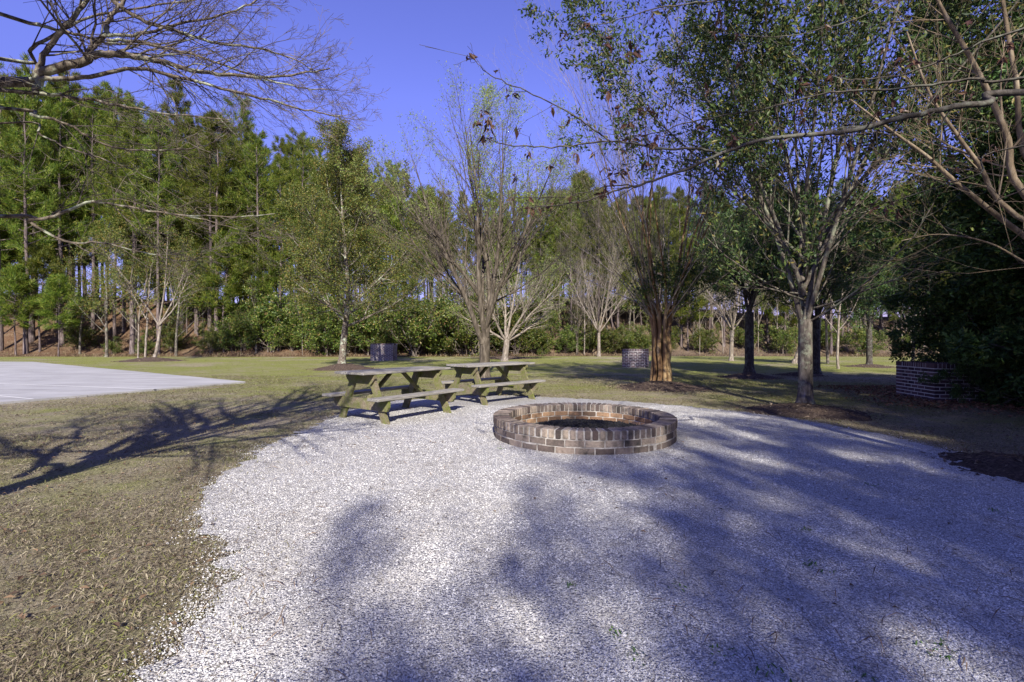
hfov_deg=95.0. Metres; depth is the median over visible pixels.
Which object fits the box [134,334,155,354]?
shrub
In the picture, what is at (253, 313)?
shrub
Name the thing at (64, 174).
pine tree
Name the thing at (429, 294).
broadleaf tree
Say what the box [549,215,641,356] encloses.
lawn tree
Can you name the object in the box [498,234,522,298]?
pine tree
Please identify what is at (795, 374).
mulch bed
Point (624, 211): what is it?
pine tree
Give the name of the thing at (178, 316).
broadleaf tree
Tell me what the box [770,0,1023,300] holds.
bare tree
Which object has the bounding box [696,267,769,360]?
lawn tree
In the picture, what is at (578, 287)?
bare sapling
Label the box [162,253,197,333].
young pine
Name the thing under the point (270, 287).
young pine
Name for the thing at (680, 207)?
pine tree
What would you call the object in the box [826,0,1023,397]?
evergreen bush
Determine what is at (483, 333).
lawn tree
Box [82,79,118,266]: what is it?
pine tree
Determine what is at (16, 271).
young pine
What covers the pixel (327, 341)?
shrub
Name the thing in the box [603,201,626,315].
pine tree
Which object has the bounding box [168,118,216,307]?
pine tree
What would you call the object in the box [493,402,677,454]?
fire pit
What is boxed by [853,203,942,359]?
bare tree
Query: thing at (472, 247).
pine tree
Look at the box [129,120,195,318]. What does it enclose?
pine tree
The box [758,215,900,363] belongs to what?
lawn tree
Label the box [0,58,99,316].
pine tree
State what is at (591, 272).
leafy tree
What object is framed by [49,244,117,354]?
broadleaf tree
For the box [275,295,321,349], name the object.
shrub
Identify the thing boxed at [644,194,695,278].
young pine
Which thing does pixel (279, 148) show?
pine tree
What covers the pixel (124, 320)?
pine tree
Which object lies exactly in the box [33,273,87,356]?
young pine
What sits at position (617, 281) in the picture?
pine tree
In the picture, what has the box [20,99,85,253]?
pine tree
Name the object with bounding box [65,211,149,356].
broadleaf tree
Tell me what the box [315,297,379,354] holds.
shrub
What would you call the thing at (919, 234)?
pine tree
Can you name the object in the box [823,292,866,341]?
young pine
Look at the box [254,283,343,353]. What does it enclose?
shrub
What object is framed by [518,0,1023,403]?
evergreen tree
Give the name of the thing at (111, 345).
shrub
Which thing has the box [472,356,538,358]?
mulch bed
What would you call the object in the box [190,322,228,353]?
shrub
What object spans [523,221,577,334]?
pine tree
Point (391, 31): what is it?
sky
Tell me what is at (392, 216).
pine tree
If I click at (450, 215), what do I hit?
pine tree
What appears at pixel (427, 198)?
pine tree
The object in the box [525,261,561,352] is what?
broadleaf tree
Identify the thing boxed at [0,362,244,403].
paving slab
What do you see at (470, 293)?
lawn tree
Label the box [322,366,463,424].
picnic table
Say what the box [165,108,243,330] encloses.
pine tree
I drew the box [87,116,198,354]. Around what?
pine tree
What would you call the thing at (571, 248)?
pine tree
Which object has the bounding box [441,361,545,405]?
picnic table
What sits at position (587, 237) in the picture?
pine tree
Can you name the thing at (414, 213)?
pine tree
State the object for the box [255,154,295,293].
pine tree
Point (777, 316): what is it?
bare sapling
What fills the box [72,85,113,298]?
pine tree
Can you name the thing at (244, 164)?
pine tree
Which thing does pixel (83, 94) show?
pine tree
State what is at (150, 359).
mulch bed
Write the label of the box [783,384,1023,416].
leaf litter
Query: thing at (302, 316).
bare sapling
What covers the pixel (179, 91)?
pine tree
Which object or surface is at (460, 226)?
broadleaf tree
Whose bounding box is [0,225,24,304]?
pine tree
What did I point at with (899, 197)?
pine tree
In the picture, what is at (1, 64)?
pine tree
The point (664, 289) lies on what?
leafy tree
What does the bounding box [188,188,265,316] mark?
young pine
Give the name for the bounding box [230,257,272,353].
broadleaf tree
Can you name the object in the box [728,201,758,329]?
pine tree
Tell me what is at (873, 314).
evergreen tree
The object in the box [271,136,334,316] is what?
pine tree
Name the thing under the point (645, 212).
pine tree
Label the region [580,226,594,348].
bare sapling
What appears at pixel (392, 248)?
broadleaf tree
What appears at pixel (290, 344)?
shrub
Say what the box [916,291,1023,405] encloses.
evergreen bush
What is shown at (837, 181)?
pine tree
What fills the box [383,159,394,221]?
pine tree
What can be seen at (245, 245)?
young pine
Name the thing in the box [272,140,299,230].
pine tree
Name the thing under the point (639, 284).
pine tree
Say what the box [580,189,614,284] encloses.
pine tree
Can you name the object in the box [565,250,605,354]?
bare sapling
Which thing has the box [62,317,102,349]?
shrub
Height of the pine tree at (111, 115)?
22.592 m
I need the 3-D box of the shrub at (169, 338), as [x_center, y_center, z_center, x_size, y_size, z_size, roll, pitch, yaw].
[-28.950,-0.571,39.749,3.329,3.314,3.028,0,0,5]
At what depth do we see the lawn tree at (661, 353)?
12.61 m
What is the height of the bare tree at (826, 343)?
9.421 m
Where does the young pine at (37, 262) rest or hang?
on the hillside
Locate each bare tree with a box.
[0,0,390,303]
[419,0,1023,232]
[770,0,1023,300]
[821,240,878,368]
[824,198,877,363]
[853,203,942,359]
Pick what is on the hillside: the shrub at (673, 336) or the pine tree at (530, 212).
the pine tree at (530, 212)
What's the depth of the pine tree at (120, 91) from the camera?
51.47 m
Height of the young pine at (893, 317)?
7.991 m
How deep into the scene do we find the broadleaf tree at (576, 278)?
41.52 m
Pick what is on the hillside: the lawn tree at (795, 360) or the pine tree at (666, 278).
the pine tree at (666, 278)
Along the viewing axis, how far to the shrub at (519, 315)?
39.47 m
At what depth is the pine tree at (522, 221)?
44.07 m
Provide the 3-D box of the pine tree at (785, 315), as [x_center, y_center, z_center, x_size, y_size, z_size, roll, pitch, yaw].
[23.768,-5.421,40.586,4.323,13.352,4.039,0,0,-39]
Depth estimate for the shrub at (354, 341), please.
38.82 m
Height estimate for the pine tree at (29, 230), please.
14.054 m
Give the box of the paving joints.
[0,370,144,398]
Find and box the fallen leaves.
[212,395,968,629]
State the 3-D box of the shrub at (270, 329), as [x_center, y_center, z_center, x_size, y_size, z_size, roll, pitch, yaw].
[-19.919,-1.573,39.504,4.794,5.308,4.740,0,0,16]
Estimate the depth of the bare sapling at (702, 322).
41.06 m
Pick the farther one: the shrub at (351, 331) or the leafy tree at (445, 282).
the leafy tree at (445, 282)
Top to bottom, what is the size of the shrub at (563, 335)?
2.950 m
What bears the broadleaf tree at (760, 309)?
on the hillside
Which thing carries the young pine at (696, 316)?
on the hillside
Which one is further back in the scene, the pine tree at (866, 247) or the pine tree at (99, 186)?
the pine tree at (99, 186)
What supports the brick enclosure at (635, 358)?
on the ground at (302, 368)
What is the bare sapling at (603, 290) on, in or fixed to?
on the hillside
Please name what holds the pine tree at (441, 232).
on the hillside
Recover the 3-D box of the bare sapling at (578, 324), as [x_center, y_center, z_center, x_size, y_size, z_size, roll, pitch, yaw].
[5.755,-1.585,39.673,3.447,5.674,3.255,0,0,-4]
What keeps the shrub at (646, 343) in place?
on the hillside
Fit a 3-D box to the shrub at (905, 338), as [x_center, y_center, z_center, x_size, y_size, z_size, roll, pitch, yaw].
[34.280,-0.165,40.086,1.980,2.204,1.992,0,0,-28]
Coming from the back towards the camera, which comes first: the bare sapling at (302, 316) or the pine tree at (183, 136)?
the pine tree at (183, 136)
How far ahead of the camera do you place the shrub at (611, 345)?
39.98 m
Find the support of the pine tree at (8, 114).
on the ground at (302, 368)
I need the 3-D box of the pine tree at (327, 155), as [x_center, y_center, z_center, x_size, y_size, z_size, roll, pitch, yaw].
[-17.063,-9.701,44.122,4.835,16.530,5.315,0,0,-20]
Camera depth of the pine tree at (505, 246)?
44.20 m
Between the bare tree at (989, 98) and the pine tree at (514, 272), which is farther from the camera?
the pine tree at (514, 272)
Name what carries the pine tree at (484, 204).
on the hillside
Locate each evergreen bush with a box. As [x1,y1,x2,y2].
[809,0,1023,407]
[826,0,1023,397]
[879,231,1023,400]
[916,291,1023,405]
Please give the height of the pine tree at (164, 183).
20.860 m
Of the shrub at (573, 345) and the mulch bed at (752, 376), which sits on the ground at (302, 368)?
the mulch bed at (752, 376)
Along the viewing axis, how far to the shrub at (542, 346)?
39.32 m
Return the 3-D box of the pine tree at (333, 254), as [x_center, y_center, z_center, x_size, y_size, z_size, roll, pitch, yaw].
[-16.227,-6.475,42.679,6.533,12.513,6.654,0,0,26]
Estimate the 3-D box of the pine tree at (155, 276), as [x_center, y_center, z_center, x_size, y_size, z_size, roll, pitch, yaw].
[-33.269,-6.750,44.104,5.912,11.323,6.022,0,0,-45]
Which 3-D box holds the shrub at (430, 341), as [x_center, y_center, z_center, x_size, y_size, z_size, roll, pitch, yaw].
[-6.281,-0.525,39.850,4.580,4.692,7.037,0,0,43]
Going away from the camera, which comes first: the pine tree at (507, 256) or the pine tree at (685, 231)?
the pine tree at (507, 256)
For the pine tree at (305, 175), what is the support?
on the hillside
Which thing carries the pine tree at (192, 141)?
on the hillside
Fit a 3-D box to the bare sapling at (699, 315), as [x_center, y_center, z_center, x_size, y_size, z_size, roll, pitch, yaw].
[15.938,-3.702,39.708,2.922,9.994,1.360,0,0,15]
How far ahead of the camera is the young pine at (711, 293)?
42.86 m
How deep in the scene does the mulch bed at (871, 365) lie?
22.38 m
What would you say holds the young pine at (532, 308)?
on the hillside
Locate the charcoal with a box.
[534,418,637,427]
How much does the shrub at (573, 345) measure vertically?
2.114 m
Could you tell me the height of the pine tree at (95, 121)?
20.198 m
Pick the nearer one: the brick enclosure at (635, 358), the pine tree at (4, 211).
the brick enclosure at (635, 358)
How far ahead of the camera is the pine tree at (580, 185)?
45.00 m
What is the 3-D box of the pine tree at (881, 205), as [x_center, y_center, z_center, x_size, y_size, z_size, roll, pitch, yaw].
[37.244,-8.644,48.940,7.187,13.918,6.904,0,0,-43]
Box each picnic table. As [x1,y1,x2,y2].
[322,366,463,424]
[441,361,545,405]
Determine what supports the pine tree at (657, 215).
on the hillside
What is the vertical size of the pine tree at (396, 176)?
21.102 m
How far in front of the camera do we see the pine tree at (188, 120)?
42.65 m
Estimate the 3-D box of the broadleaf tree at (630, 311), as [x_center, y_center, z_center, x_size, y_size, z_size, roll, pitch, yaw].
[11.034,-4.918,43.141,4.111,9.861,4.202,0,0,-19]
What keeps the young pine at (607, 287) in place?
on the hillside
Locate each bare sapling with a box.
[287,262,306,353]
[420,274,445,353]
[528,236,549,307]
[555,231,568,349]
[562,291,592,353]
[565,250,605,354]
[571,246,586,328]
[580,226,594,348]
[591,255,607,326]
[601,245,606,320]
[625,229,645,328]
[691,253,711,353]
[693,304,711,348]
[704,229,727,349]
[710,292,723,352]
[746,274,771,346]
[754,296,769,350]
[764,282,794,352]
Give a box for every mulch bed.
[110,357,186,361]
[305,363,379,370]
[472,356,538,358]
[607,381,718,392]
[714,372,782,379]
[734,402,885,421]
[771,372,827,376]
[842,364,895,367]
[920,449,1023,483]
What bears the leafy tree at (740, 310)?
on the hillside
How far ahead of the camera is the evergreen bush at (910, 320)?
10.03 m
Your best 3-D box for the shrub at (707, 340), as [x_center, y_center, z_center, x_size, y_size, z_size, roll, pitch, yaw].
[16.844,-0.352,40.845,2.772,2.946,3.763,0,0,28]
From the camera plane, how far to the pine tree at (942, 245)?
42.12 m
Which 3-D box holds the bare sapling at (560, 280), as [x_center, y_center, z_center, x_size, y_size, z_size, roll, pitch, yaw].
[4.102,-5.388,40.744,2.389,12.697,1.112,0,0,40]
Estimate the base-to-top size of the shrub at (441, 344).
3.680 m
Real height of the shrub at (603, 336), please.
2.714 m
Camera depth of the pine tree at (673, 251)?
41.60 m
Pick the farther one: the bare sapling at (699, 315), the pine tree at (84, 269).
the pine tree at (84, 269)
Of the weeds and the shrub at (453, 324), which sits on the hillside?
the shrub at (453, 324)
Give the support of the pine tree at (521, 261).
on the hillside
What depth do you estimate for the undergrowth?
38.73 m
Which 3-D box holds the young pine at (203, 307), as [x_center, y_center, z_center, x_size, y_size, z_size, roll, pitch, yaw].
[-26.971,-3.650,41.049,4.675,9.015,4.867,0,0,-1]
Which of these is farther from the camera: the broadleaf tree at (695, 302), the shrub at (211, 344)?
the broadleaf tree at (695, 302)
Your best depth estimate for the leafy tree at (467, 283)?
40.86 m
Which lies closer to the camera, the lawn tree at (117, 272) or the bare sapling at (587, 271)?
the lawn tree at (117, 272)
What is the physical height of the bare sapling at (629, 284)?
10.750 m
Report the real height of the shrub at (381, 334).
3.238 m
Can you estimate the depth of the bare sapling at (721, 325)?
40.55 m
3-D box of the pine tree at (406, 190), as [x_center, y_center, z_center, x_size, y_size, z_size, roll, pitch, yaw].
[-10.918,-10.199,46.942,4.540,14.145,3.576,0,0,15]
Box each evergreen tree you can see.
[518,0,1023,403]
[684,155,850,372]
[740,183,904,373]
[822,238,918,363]
[910,0,1023,254]
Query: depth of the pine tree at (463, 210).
52.66 m
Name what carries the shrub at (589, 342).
on the hillside
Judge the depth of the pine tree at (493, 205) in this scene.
47.62 m
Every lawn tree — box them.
[83,200,213,357]
[259,113,438,363]
[335,60,604,377]
[423,241,507,354]
[442,230,574,360]
[478,0,918,380]
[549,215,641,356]
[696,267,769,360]
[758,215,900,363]
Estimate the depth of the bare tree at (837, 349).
21.15 m
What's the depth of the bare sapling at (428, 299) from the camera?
37.89 m
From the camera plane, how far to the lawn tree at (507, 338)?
29.33 m
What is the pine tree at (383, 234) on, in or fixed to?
on the hillside
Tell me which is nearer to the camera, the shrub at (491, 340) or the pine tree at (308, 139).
the shrub at (491, 340)
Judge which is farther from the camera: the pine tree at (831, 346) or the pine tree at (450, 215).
the pine tree at (450, 215)
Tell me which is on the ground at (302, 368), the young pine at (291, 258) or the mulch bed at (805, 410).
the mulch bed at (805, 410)
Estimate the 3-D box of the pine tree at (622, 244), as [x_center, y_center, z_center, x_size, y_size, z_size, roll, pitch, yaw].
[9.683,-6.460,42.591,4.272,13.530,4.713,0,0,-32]
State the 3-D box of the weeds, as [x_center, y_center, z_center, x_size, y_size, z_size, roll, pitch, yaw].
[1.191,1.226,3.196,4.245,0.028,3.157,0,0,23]
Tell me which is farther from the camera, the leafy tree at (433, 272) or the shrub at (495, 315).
the leafy tree at (433, 272)
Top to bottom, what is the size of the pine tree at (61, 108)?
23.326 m
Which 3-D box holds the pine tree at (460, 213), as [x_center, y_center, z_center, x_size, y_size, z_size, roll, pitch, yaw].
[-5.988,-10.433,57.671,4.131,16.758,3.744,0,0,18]
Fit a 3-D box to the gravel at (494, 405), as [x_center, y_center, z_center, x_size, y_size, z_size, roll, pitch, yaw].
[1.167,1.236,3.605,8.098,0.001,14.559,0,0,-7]
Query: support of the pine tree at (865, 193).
on the hillside
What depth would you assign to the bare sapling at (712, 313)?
41.17 m
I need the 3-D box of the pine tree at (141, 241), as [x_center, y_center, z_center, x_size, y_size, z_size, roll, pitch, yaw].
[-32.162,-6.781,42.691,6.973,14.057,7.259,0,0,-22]
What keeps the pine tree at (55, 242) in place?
on the hillside
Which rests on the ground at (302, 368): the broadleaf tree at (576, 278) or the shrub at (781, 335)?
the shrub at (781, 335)
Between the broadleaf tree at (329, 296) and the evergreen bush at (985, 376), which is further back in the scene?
the broadleaf tree at (329, 296)
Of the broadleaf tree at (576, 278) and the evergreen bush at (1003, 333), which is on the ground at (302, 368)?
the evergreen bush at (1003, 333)
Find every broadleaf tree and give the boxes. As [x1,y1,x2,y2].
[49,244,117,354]
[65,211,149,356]
[96,190,177,351]
[146,223,214,355]
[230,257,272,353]
[264,196,332,348]
[298,262,351,354]
[337,184,409,317]
[376,158,446,281]
[406,247,448,350]
[441,211,491,298]
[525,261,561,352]
[557,271,595,329]
[618,233,648,333]
[678,240,715,334]
[747,289,774,331]
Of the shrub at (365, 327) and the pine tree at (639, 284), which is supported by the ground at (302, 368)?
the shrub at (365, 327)
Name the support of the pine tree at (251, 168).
on the hillside
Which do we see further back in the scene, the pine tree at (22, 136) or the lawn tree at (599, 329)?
the pine tree at (22, 136)
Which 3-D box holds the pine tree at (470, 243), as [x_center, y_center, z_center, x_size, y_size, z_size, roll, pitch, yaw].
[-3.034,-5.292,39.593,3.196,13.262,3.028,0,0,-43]
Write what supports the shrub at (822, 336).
on the hillside
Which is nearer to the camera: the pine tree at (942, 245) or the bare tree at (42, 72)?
the bare tree at (42, 72)
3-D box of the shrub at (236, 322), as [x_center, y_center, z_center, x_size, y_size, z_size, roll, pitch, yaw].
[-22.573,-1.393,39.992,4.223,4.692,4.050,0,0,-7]
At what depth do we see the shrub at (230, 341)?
39.05 m
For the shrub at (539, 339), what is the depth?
39.28 m
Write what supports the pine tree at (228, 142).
on the hillside
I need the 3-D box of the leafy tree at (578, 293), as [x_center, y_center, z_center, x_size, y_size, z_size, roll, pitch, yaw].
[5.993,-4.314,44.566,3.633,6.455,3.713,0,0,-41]
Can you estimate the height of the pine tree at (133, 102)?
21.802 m
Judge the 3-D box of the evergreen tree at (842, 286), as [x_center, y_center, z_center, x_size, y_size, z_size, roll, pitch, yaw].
[11.015,-2.308,17.618,4.743,7.176,5.028,0,0,-26]
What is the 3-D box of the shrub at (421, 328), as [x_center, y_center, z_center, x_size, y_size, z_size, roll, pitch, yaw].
[-8.262,-2.103,37.842,8.118,7.129,6.510,0,0,-3]
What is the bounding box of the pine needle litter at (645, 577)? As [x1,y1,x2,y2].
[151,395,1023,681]
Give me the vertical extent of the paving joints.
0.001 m
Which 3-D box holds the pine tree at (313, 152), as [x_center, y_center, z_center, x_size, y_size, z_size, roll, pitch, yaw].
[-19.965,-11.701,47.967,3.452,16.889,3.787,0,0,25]
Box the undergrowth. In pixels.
[0,293,930,356]
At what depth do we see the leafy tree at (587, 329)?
40.69 m
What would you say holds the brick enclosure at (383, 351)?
on the ground at (302, 368)
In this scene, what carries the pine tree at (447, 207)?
on the hillside
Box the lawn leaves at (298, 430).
[0,356,1023,628]
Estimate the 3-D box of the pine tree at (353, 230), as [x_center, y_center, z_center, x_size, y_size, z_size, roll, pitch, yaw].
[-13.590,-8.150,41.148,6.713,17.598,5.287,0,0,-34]
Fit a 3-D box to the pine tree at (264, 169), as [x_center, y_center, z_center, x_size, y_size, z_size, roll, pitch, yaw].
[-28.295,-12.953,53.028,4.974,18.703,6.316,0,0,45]
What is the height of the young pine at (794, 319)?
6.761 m
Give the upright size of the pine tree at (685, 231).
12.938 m
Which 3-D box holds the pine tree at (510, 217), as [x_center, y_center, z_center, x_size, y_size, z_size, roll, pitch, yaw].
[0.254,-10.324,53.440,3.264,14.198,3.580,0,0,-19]
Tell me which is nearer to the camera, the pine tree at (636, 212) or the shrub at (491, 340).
the shrub at (491, 340)
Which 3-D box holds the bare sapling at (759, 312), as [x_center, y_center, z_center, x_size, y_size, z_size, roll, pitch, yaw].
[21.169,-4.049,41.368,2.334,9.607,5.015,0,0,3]
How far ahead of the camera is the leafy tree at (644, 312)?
44.52 m
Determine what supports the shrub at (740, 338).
on the hillside
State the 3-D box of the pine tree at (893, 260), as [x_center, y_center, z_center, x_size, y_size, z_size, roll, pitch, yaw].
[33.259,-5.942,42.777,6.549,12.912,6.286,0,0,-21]
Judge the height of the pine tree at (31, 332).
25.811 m
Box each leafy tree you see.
[424,235,460,300]
[431,266,475,347]
[432,266,453,298]
[563,262,593,327]
[563,296,593,335]
[574,232,607,311]
[586,246,644,332]
[632,301,654,325]
[637,253,681,317]
[726,275,744,328]
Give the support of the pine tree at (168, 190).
on the hillside
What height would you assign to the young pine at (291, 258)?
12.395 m
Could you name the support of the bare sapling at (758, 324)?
on the hillside
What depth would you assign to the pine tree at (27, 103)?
38.77 m
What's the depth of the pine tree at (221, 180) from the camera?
39.51 m
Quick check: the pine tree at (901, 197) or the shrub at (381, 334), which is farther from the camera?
the pine tree at (901, 197)
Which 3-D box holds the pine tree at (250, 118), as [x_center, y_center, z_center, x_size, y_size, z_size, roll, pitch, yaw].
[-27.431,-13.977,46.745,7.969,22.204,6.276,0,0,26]
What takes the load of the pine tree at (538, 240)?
on the hillside
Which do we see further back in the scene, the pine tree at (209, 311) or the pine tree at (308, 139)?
the pine tree at (308, 139)
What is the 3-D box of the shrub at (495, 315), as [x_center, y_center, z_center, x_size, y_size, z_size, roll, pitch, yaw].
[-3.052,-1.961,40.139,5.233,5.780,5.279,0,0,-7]
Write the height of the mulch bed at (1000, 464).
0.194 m
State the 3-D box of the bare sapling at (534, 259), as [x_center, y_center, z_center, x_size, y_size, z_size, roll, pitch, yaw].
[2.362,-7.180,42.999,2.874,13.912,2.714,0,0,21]
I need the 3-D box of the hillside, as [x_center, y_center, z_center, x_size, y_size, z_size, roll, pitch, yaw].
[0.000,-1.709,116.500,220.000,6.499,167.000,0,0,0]
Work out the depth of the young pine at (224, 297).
38.74 m
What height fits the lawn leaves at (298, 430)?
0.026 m
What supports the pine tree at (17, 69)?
on the hillside
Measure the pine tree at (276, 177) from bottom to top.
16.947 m
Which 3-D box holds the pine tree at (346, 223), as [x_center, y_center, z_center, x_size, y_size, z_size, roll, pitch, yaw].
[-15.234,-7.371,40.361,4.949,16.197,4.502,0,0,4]
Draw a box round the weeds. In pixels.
[498,446,1008,681]
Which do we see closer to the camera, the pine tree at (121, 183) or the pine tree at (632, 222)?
the pine tree at (121, 183)
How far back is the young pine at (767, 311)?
41.39 m
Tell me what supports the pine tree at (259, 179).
on the hillside
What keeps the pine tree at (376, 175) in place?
on the hillside
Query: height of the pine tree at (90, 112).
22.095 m
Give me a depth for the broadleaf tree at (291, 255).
39.06 m
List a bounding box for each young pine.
[0,241,79,351]
[0,261,43,355]
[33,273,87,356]
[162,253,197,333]
[175,247,234,344]
[184,228,255,351]
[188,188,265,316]
[204,216,279,307]
[247,247,297,310]
[261,208,322,295]
[519,266,561,324]
[520,185,590,316]
[588,236,635,329]
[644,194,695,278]
[663,261,713,351]
[693,239,736,329]
[741,284,791,344]
[767,294,797,341]
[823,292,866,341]
[885,277,929,335]
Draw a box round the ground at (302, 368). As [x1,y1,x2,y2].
[0,356,1023,681]
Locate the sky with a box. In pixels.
[0,0,1012,317]
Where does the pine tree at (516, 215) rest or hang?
on the hillside
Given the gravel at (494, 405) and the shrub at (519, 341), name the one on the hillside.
the shrub at (519, 341)
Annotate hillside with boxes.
[0,294,939,356]
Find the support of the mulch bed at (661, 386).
on the ground at (302, 368)
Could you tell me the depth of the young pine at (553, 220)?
43.89 m
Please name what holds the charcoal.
on the ash bed
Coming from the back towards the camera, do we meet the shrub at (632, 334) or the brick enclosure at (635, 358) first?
the shrub at (632, 334)
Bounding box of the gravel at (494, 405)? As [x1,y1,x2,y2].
[134,395,1023,681]
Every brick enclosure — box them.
[370,343,396,360]
[622,349,648,367]
[896,361,978,402]
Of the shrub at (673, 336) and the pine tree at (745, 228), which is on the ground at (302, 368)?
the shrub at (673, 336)
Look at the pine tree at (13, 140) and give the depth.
43.41 m
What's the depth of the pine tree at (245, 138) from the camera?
41.93 m
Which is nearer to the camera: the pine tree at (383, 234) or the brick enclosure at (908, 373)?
the brick enclosure at (908, 373)
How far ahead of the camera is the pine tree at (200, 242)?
42.27 m
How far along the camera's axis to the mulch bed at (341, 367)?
20.40 m
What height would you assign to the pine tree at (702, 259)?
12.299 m
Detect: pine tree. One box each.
[0,51,88,342]
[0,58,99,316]
[0,62,8,96]
[0,72,73,353]
[0,84,105,345]
[0,92,44,350]
[0,164,13,247]
[0,182,66,282]
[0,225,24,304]
[1,64,62,264]
[1,93,43,276]
[1,105,28,262]
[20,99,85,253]
[22,87,95,321]
[41,207,96,277]
[42,183,111,284]
[48,93,137,335]
[56,85,100,296]
[64,111,131,313]
[71,96,112,296]
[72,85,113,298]
[77,96,100,295]
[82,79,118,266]
[82,97,159,332]
[84,94,144,341]
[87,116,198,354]
[94,118,162,314]
[100,85,143,146]
[113,113,196,353]
[114,192,186,308]
[117,92,162,194]
[124,228,174,290]
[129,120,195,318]
[140,78,208,327]
[143,136,171,304]
[145,110,208,332]
[156,107,206,299]
[162,107,259,349]
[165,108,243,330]
[166,230,223,335]
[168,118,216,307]
[169,124,218,333]
[200,89,267,306]
[200,132,243,326]
[214,132,266,313]
[218,121,294,349]
[231,119,264,302]
[245,156,309,350]
[246,147,275,258]
[254,142,279,272]
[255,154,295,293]
[260,135,295,298]
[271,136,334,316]
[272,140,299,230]
[276,128,313,293]
[281,155,316,211]
[296,135,319,292]
[299,205,360,292]
[306,144,323,193]
[310,152,350,254]
[316,169,358,277]
[327,148,379,291]
[357,193,425,331]
[369,163,388,254]
[375,174,398,321]
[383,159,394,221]
[390,161,402,297]
[396,170,420,249]
[398,192,438,295]
[399,184,458,313]
[414,209,459,275]
[422,189,468,306]
[436,190,460,294]
[453,204,493,352]
[454,189,471,257]
[455,192,473,298]
[458,207,480,270]
[470,214,522,293]
[471,242,515,309]
[473,186,492,295]
[486,190,505,226]
[490,206,523,352]
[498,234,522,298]
[506,190,521,306]
[507,193,524,294]
[510,190,540,315]
[517,198,531,282]
[520,201,561,319]
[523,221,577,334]
[528,187,544,246]
[550,192,597,350]
[556,168,612,313]
[576,202,601,312]
[578,188,621,322]
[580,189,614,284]
[592,231,633,321]
[595,196,640,326]
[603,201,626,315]
[615,191,628,247]
[623,246,663,333]
[624,202,640,251]
[630,195,652,237]
[631,199,666,324]
[639,185,688,303]
[648,186,669,304]
[652,235,672,324]
[661,186,698,346]
[672,197,695,323]
[694,215,731,329]
[712,196,731,346]
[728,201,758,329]
[770,217,788,350]
[827,199,846,354]
[829,176,866,340]
[845,230,892,339]
[850,196,888,349]
[856,190,881,276]
[871,192,899,266]
[873,205,910,333]
[883,181,924,309]
[889,187,913,335]
[899,184,947,350]
[920,201,950,333]
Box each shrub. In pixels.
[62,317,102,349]
[100,336,122,353]
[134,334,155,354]
[140,315,194,352]
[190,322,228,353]
[212,319,246,351]
[213,298,265,350]
[227,285,295,350]
[240,291,296,352]
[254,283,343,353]
[272,324,307,350]
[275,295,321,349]
[289,294,371,355]
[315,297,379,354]
[329,300,407,354]
[350,315,360,351]
[356,276,458,356]
[361,320,405,350]
[386,330,418,352]
[402,316,456,354]
[418,281,517,355]
[426,321,464,355]
[453,286,509,349]
[460,296,524,356]
[470,323,500,348]
[493,299,544,354]
[510,308,563,354]
[537,334,552,354]
[549,320,583,352]
[563,333,590,352]
[575,325,596,352]
[591,322,609,350]
[600,321,635,353]
[616,322,647,348]
[624,324,651,350]
[643,320,684,349]
[687,320,723,352]
[725,321,757,348]
[754,318,797,354]
[819,315,850,351]
[839,319,892,355]
[899,332,922,348]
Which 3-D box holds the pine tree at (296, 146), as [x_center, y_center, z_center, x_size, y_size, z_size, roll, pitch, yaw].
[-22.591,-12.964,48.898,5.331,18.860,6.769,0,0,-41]
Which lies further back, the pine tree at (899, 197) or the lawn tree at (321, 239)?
the pine tree at (899, 197)
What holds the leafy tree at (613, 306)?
on the hillside
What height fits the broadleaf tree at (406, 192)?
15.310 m
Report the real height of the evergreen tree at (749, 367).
7.973 m
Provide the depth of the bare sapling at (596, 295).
41.29 m
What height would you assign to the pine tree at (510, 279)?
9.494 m
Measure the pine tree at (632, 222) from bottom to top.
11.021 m
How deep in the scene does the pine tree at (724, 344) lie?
41.88 m
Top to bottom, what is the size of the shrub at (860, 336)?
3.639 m
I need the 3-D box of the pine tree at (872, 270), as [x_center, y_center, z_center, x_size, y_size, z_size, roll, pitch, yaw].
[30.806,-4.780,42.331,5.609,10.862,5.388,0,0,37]
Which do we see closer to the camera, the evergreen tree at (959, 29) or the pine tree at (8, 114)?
the evergreen tree at (959, 29)
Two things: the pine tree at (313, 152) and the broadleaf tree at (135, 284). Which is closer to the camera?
the broadleaf tree at (135, 284)
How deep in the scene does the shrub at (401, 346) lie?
38.99 m
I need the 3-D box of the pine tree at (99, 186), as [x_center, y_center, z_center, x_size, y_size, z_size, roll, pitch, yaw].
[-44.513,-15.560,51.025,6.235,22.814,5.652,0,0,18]
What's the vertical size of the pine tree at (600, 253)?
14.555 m

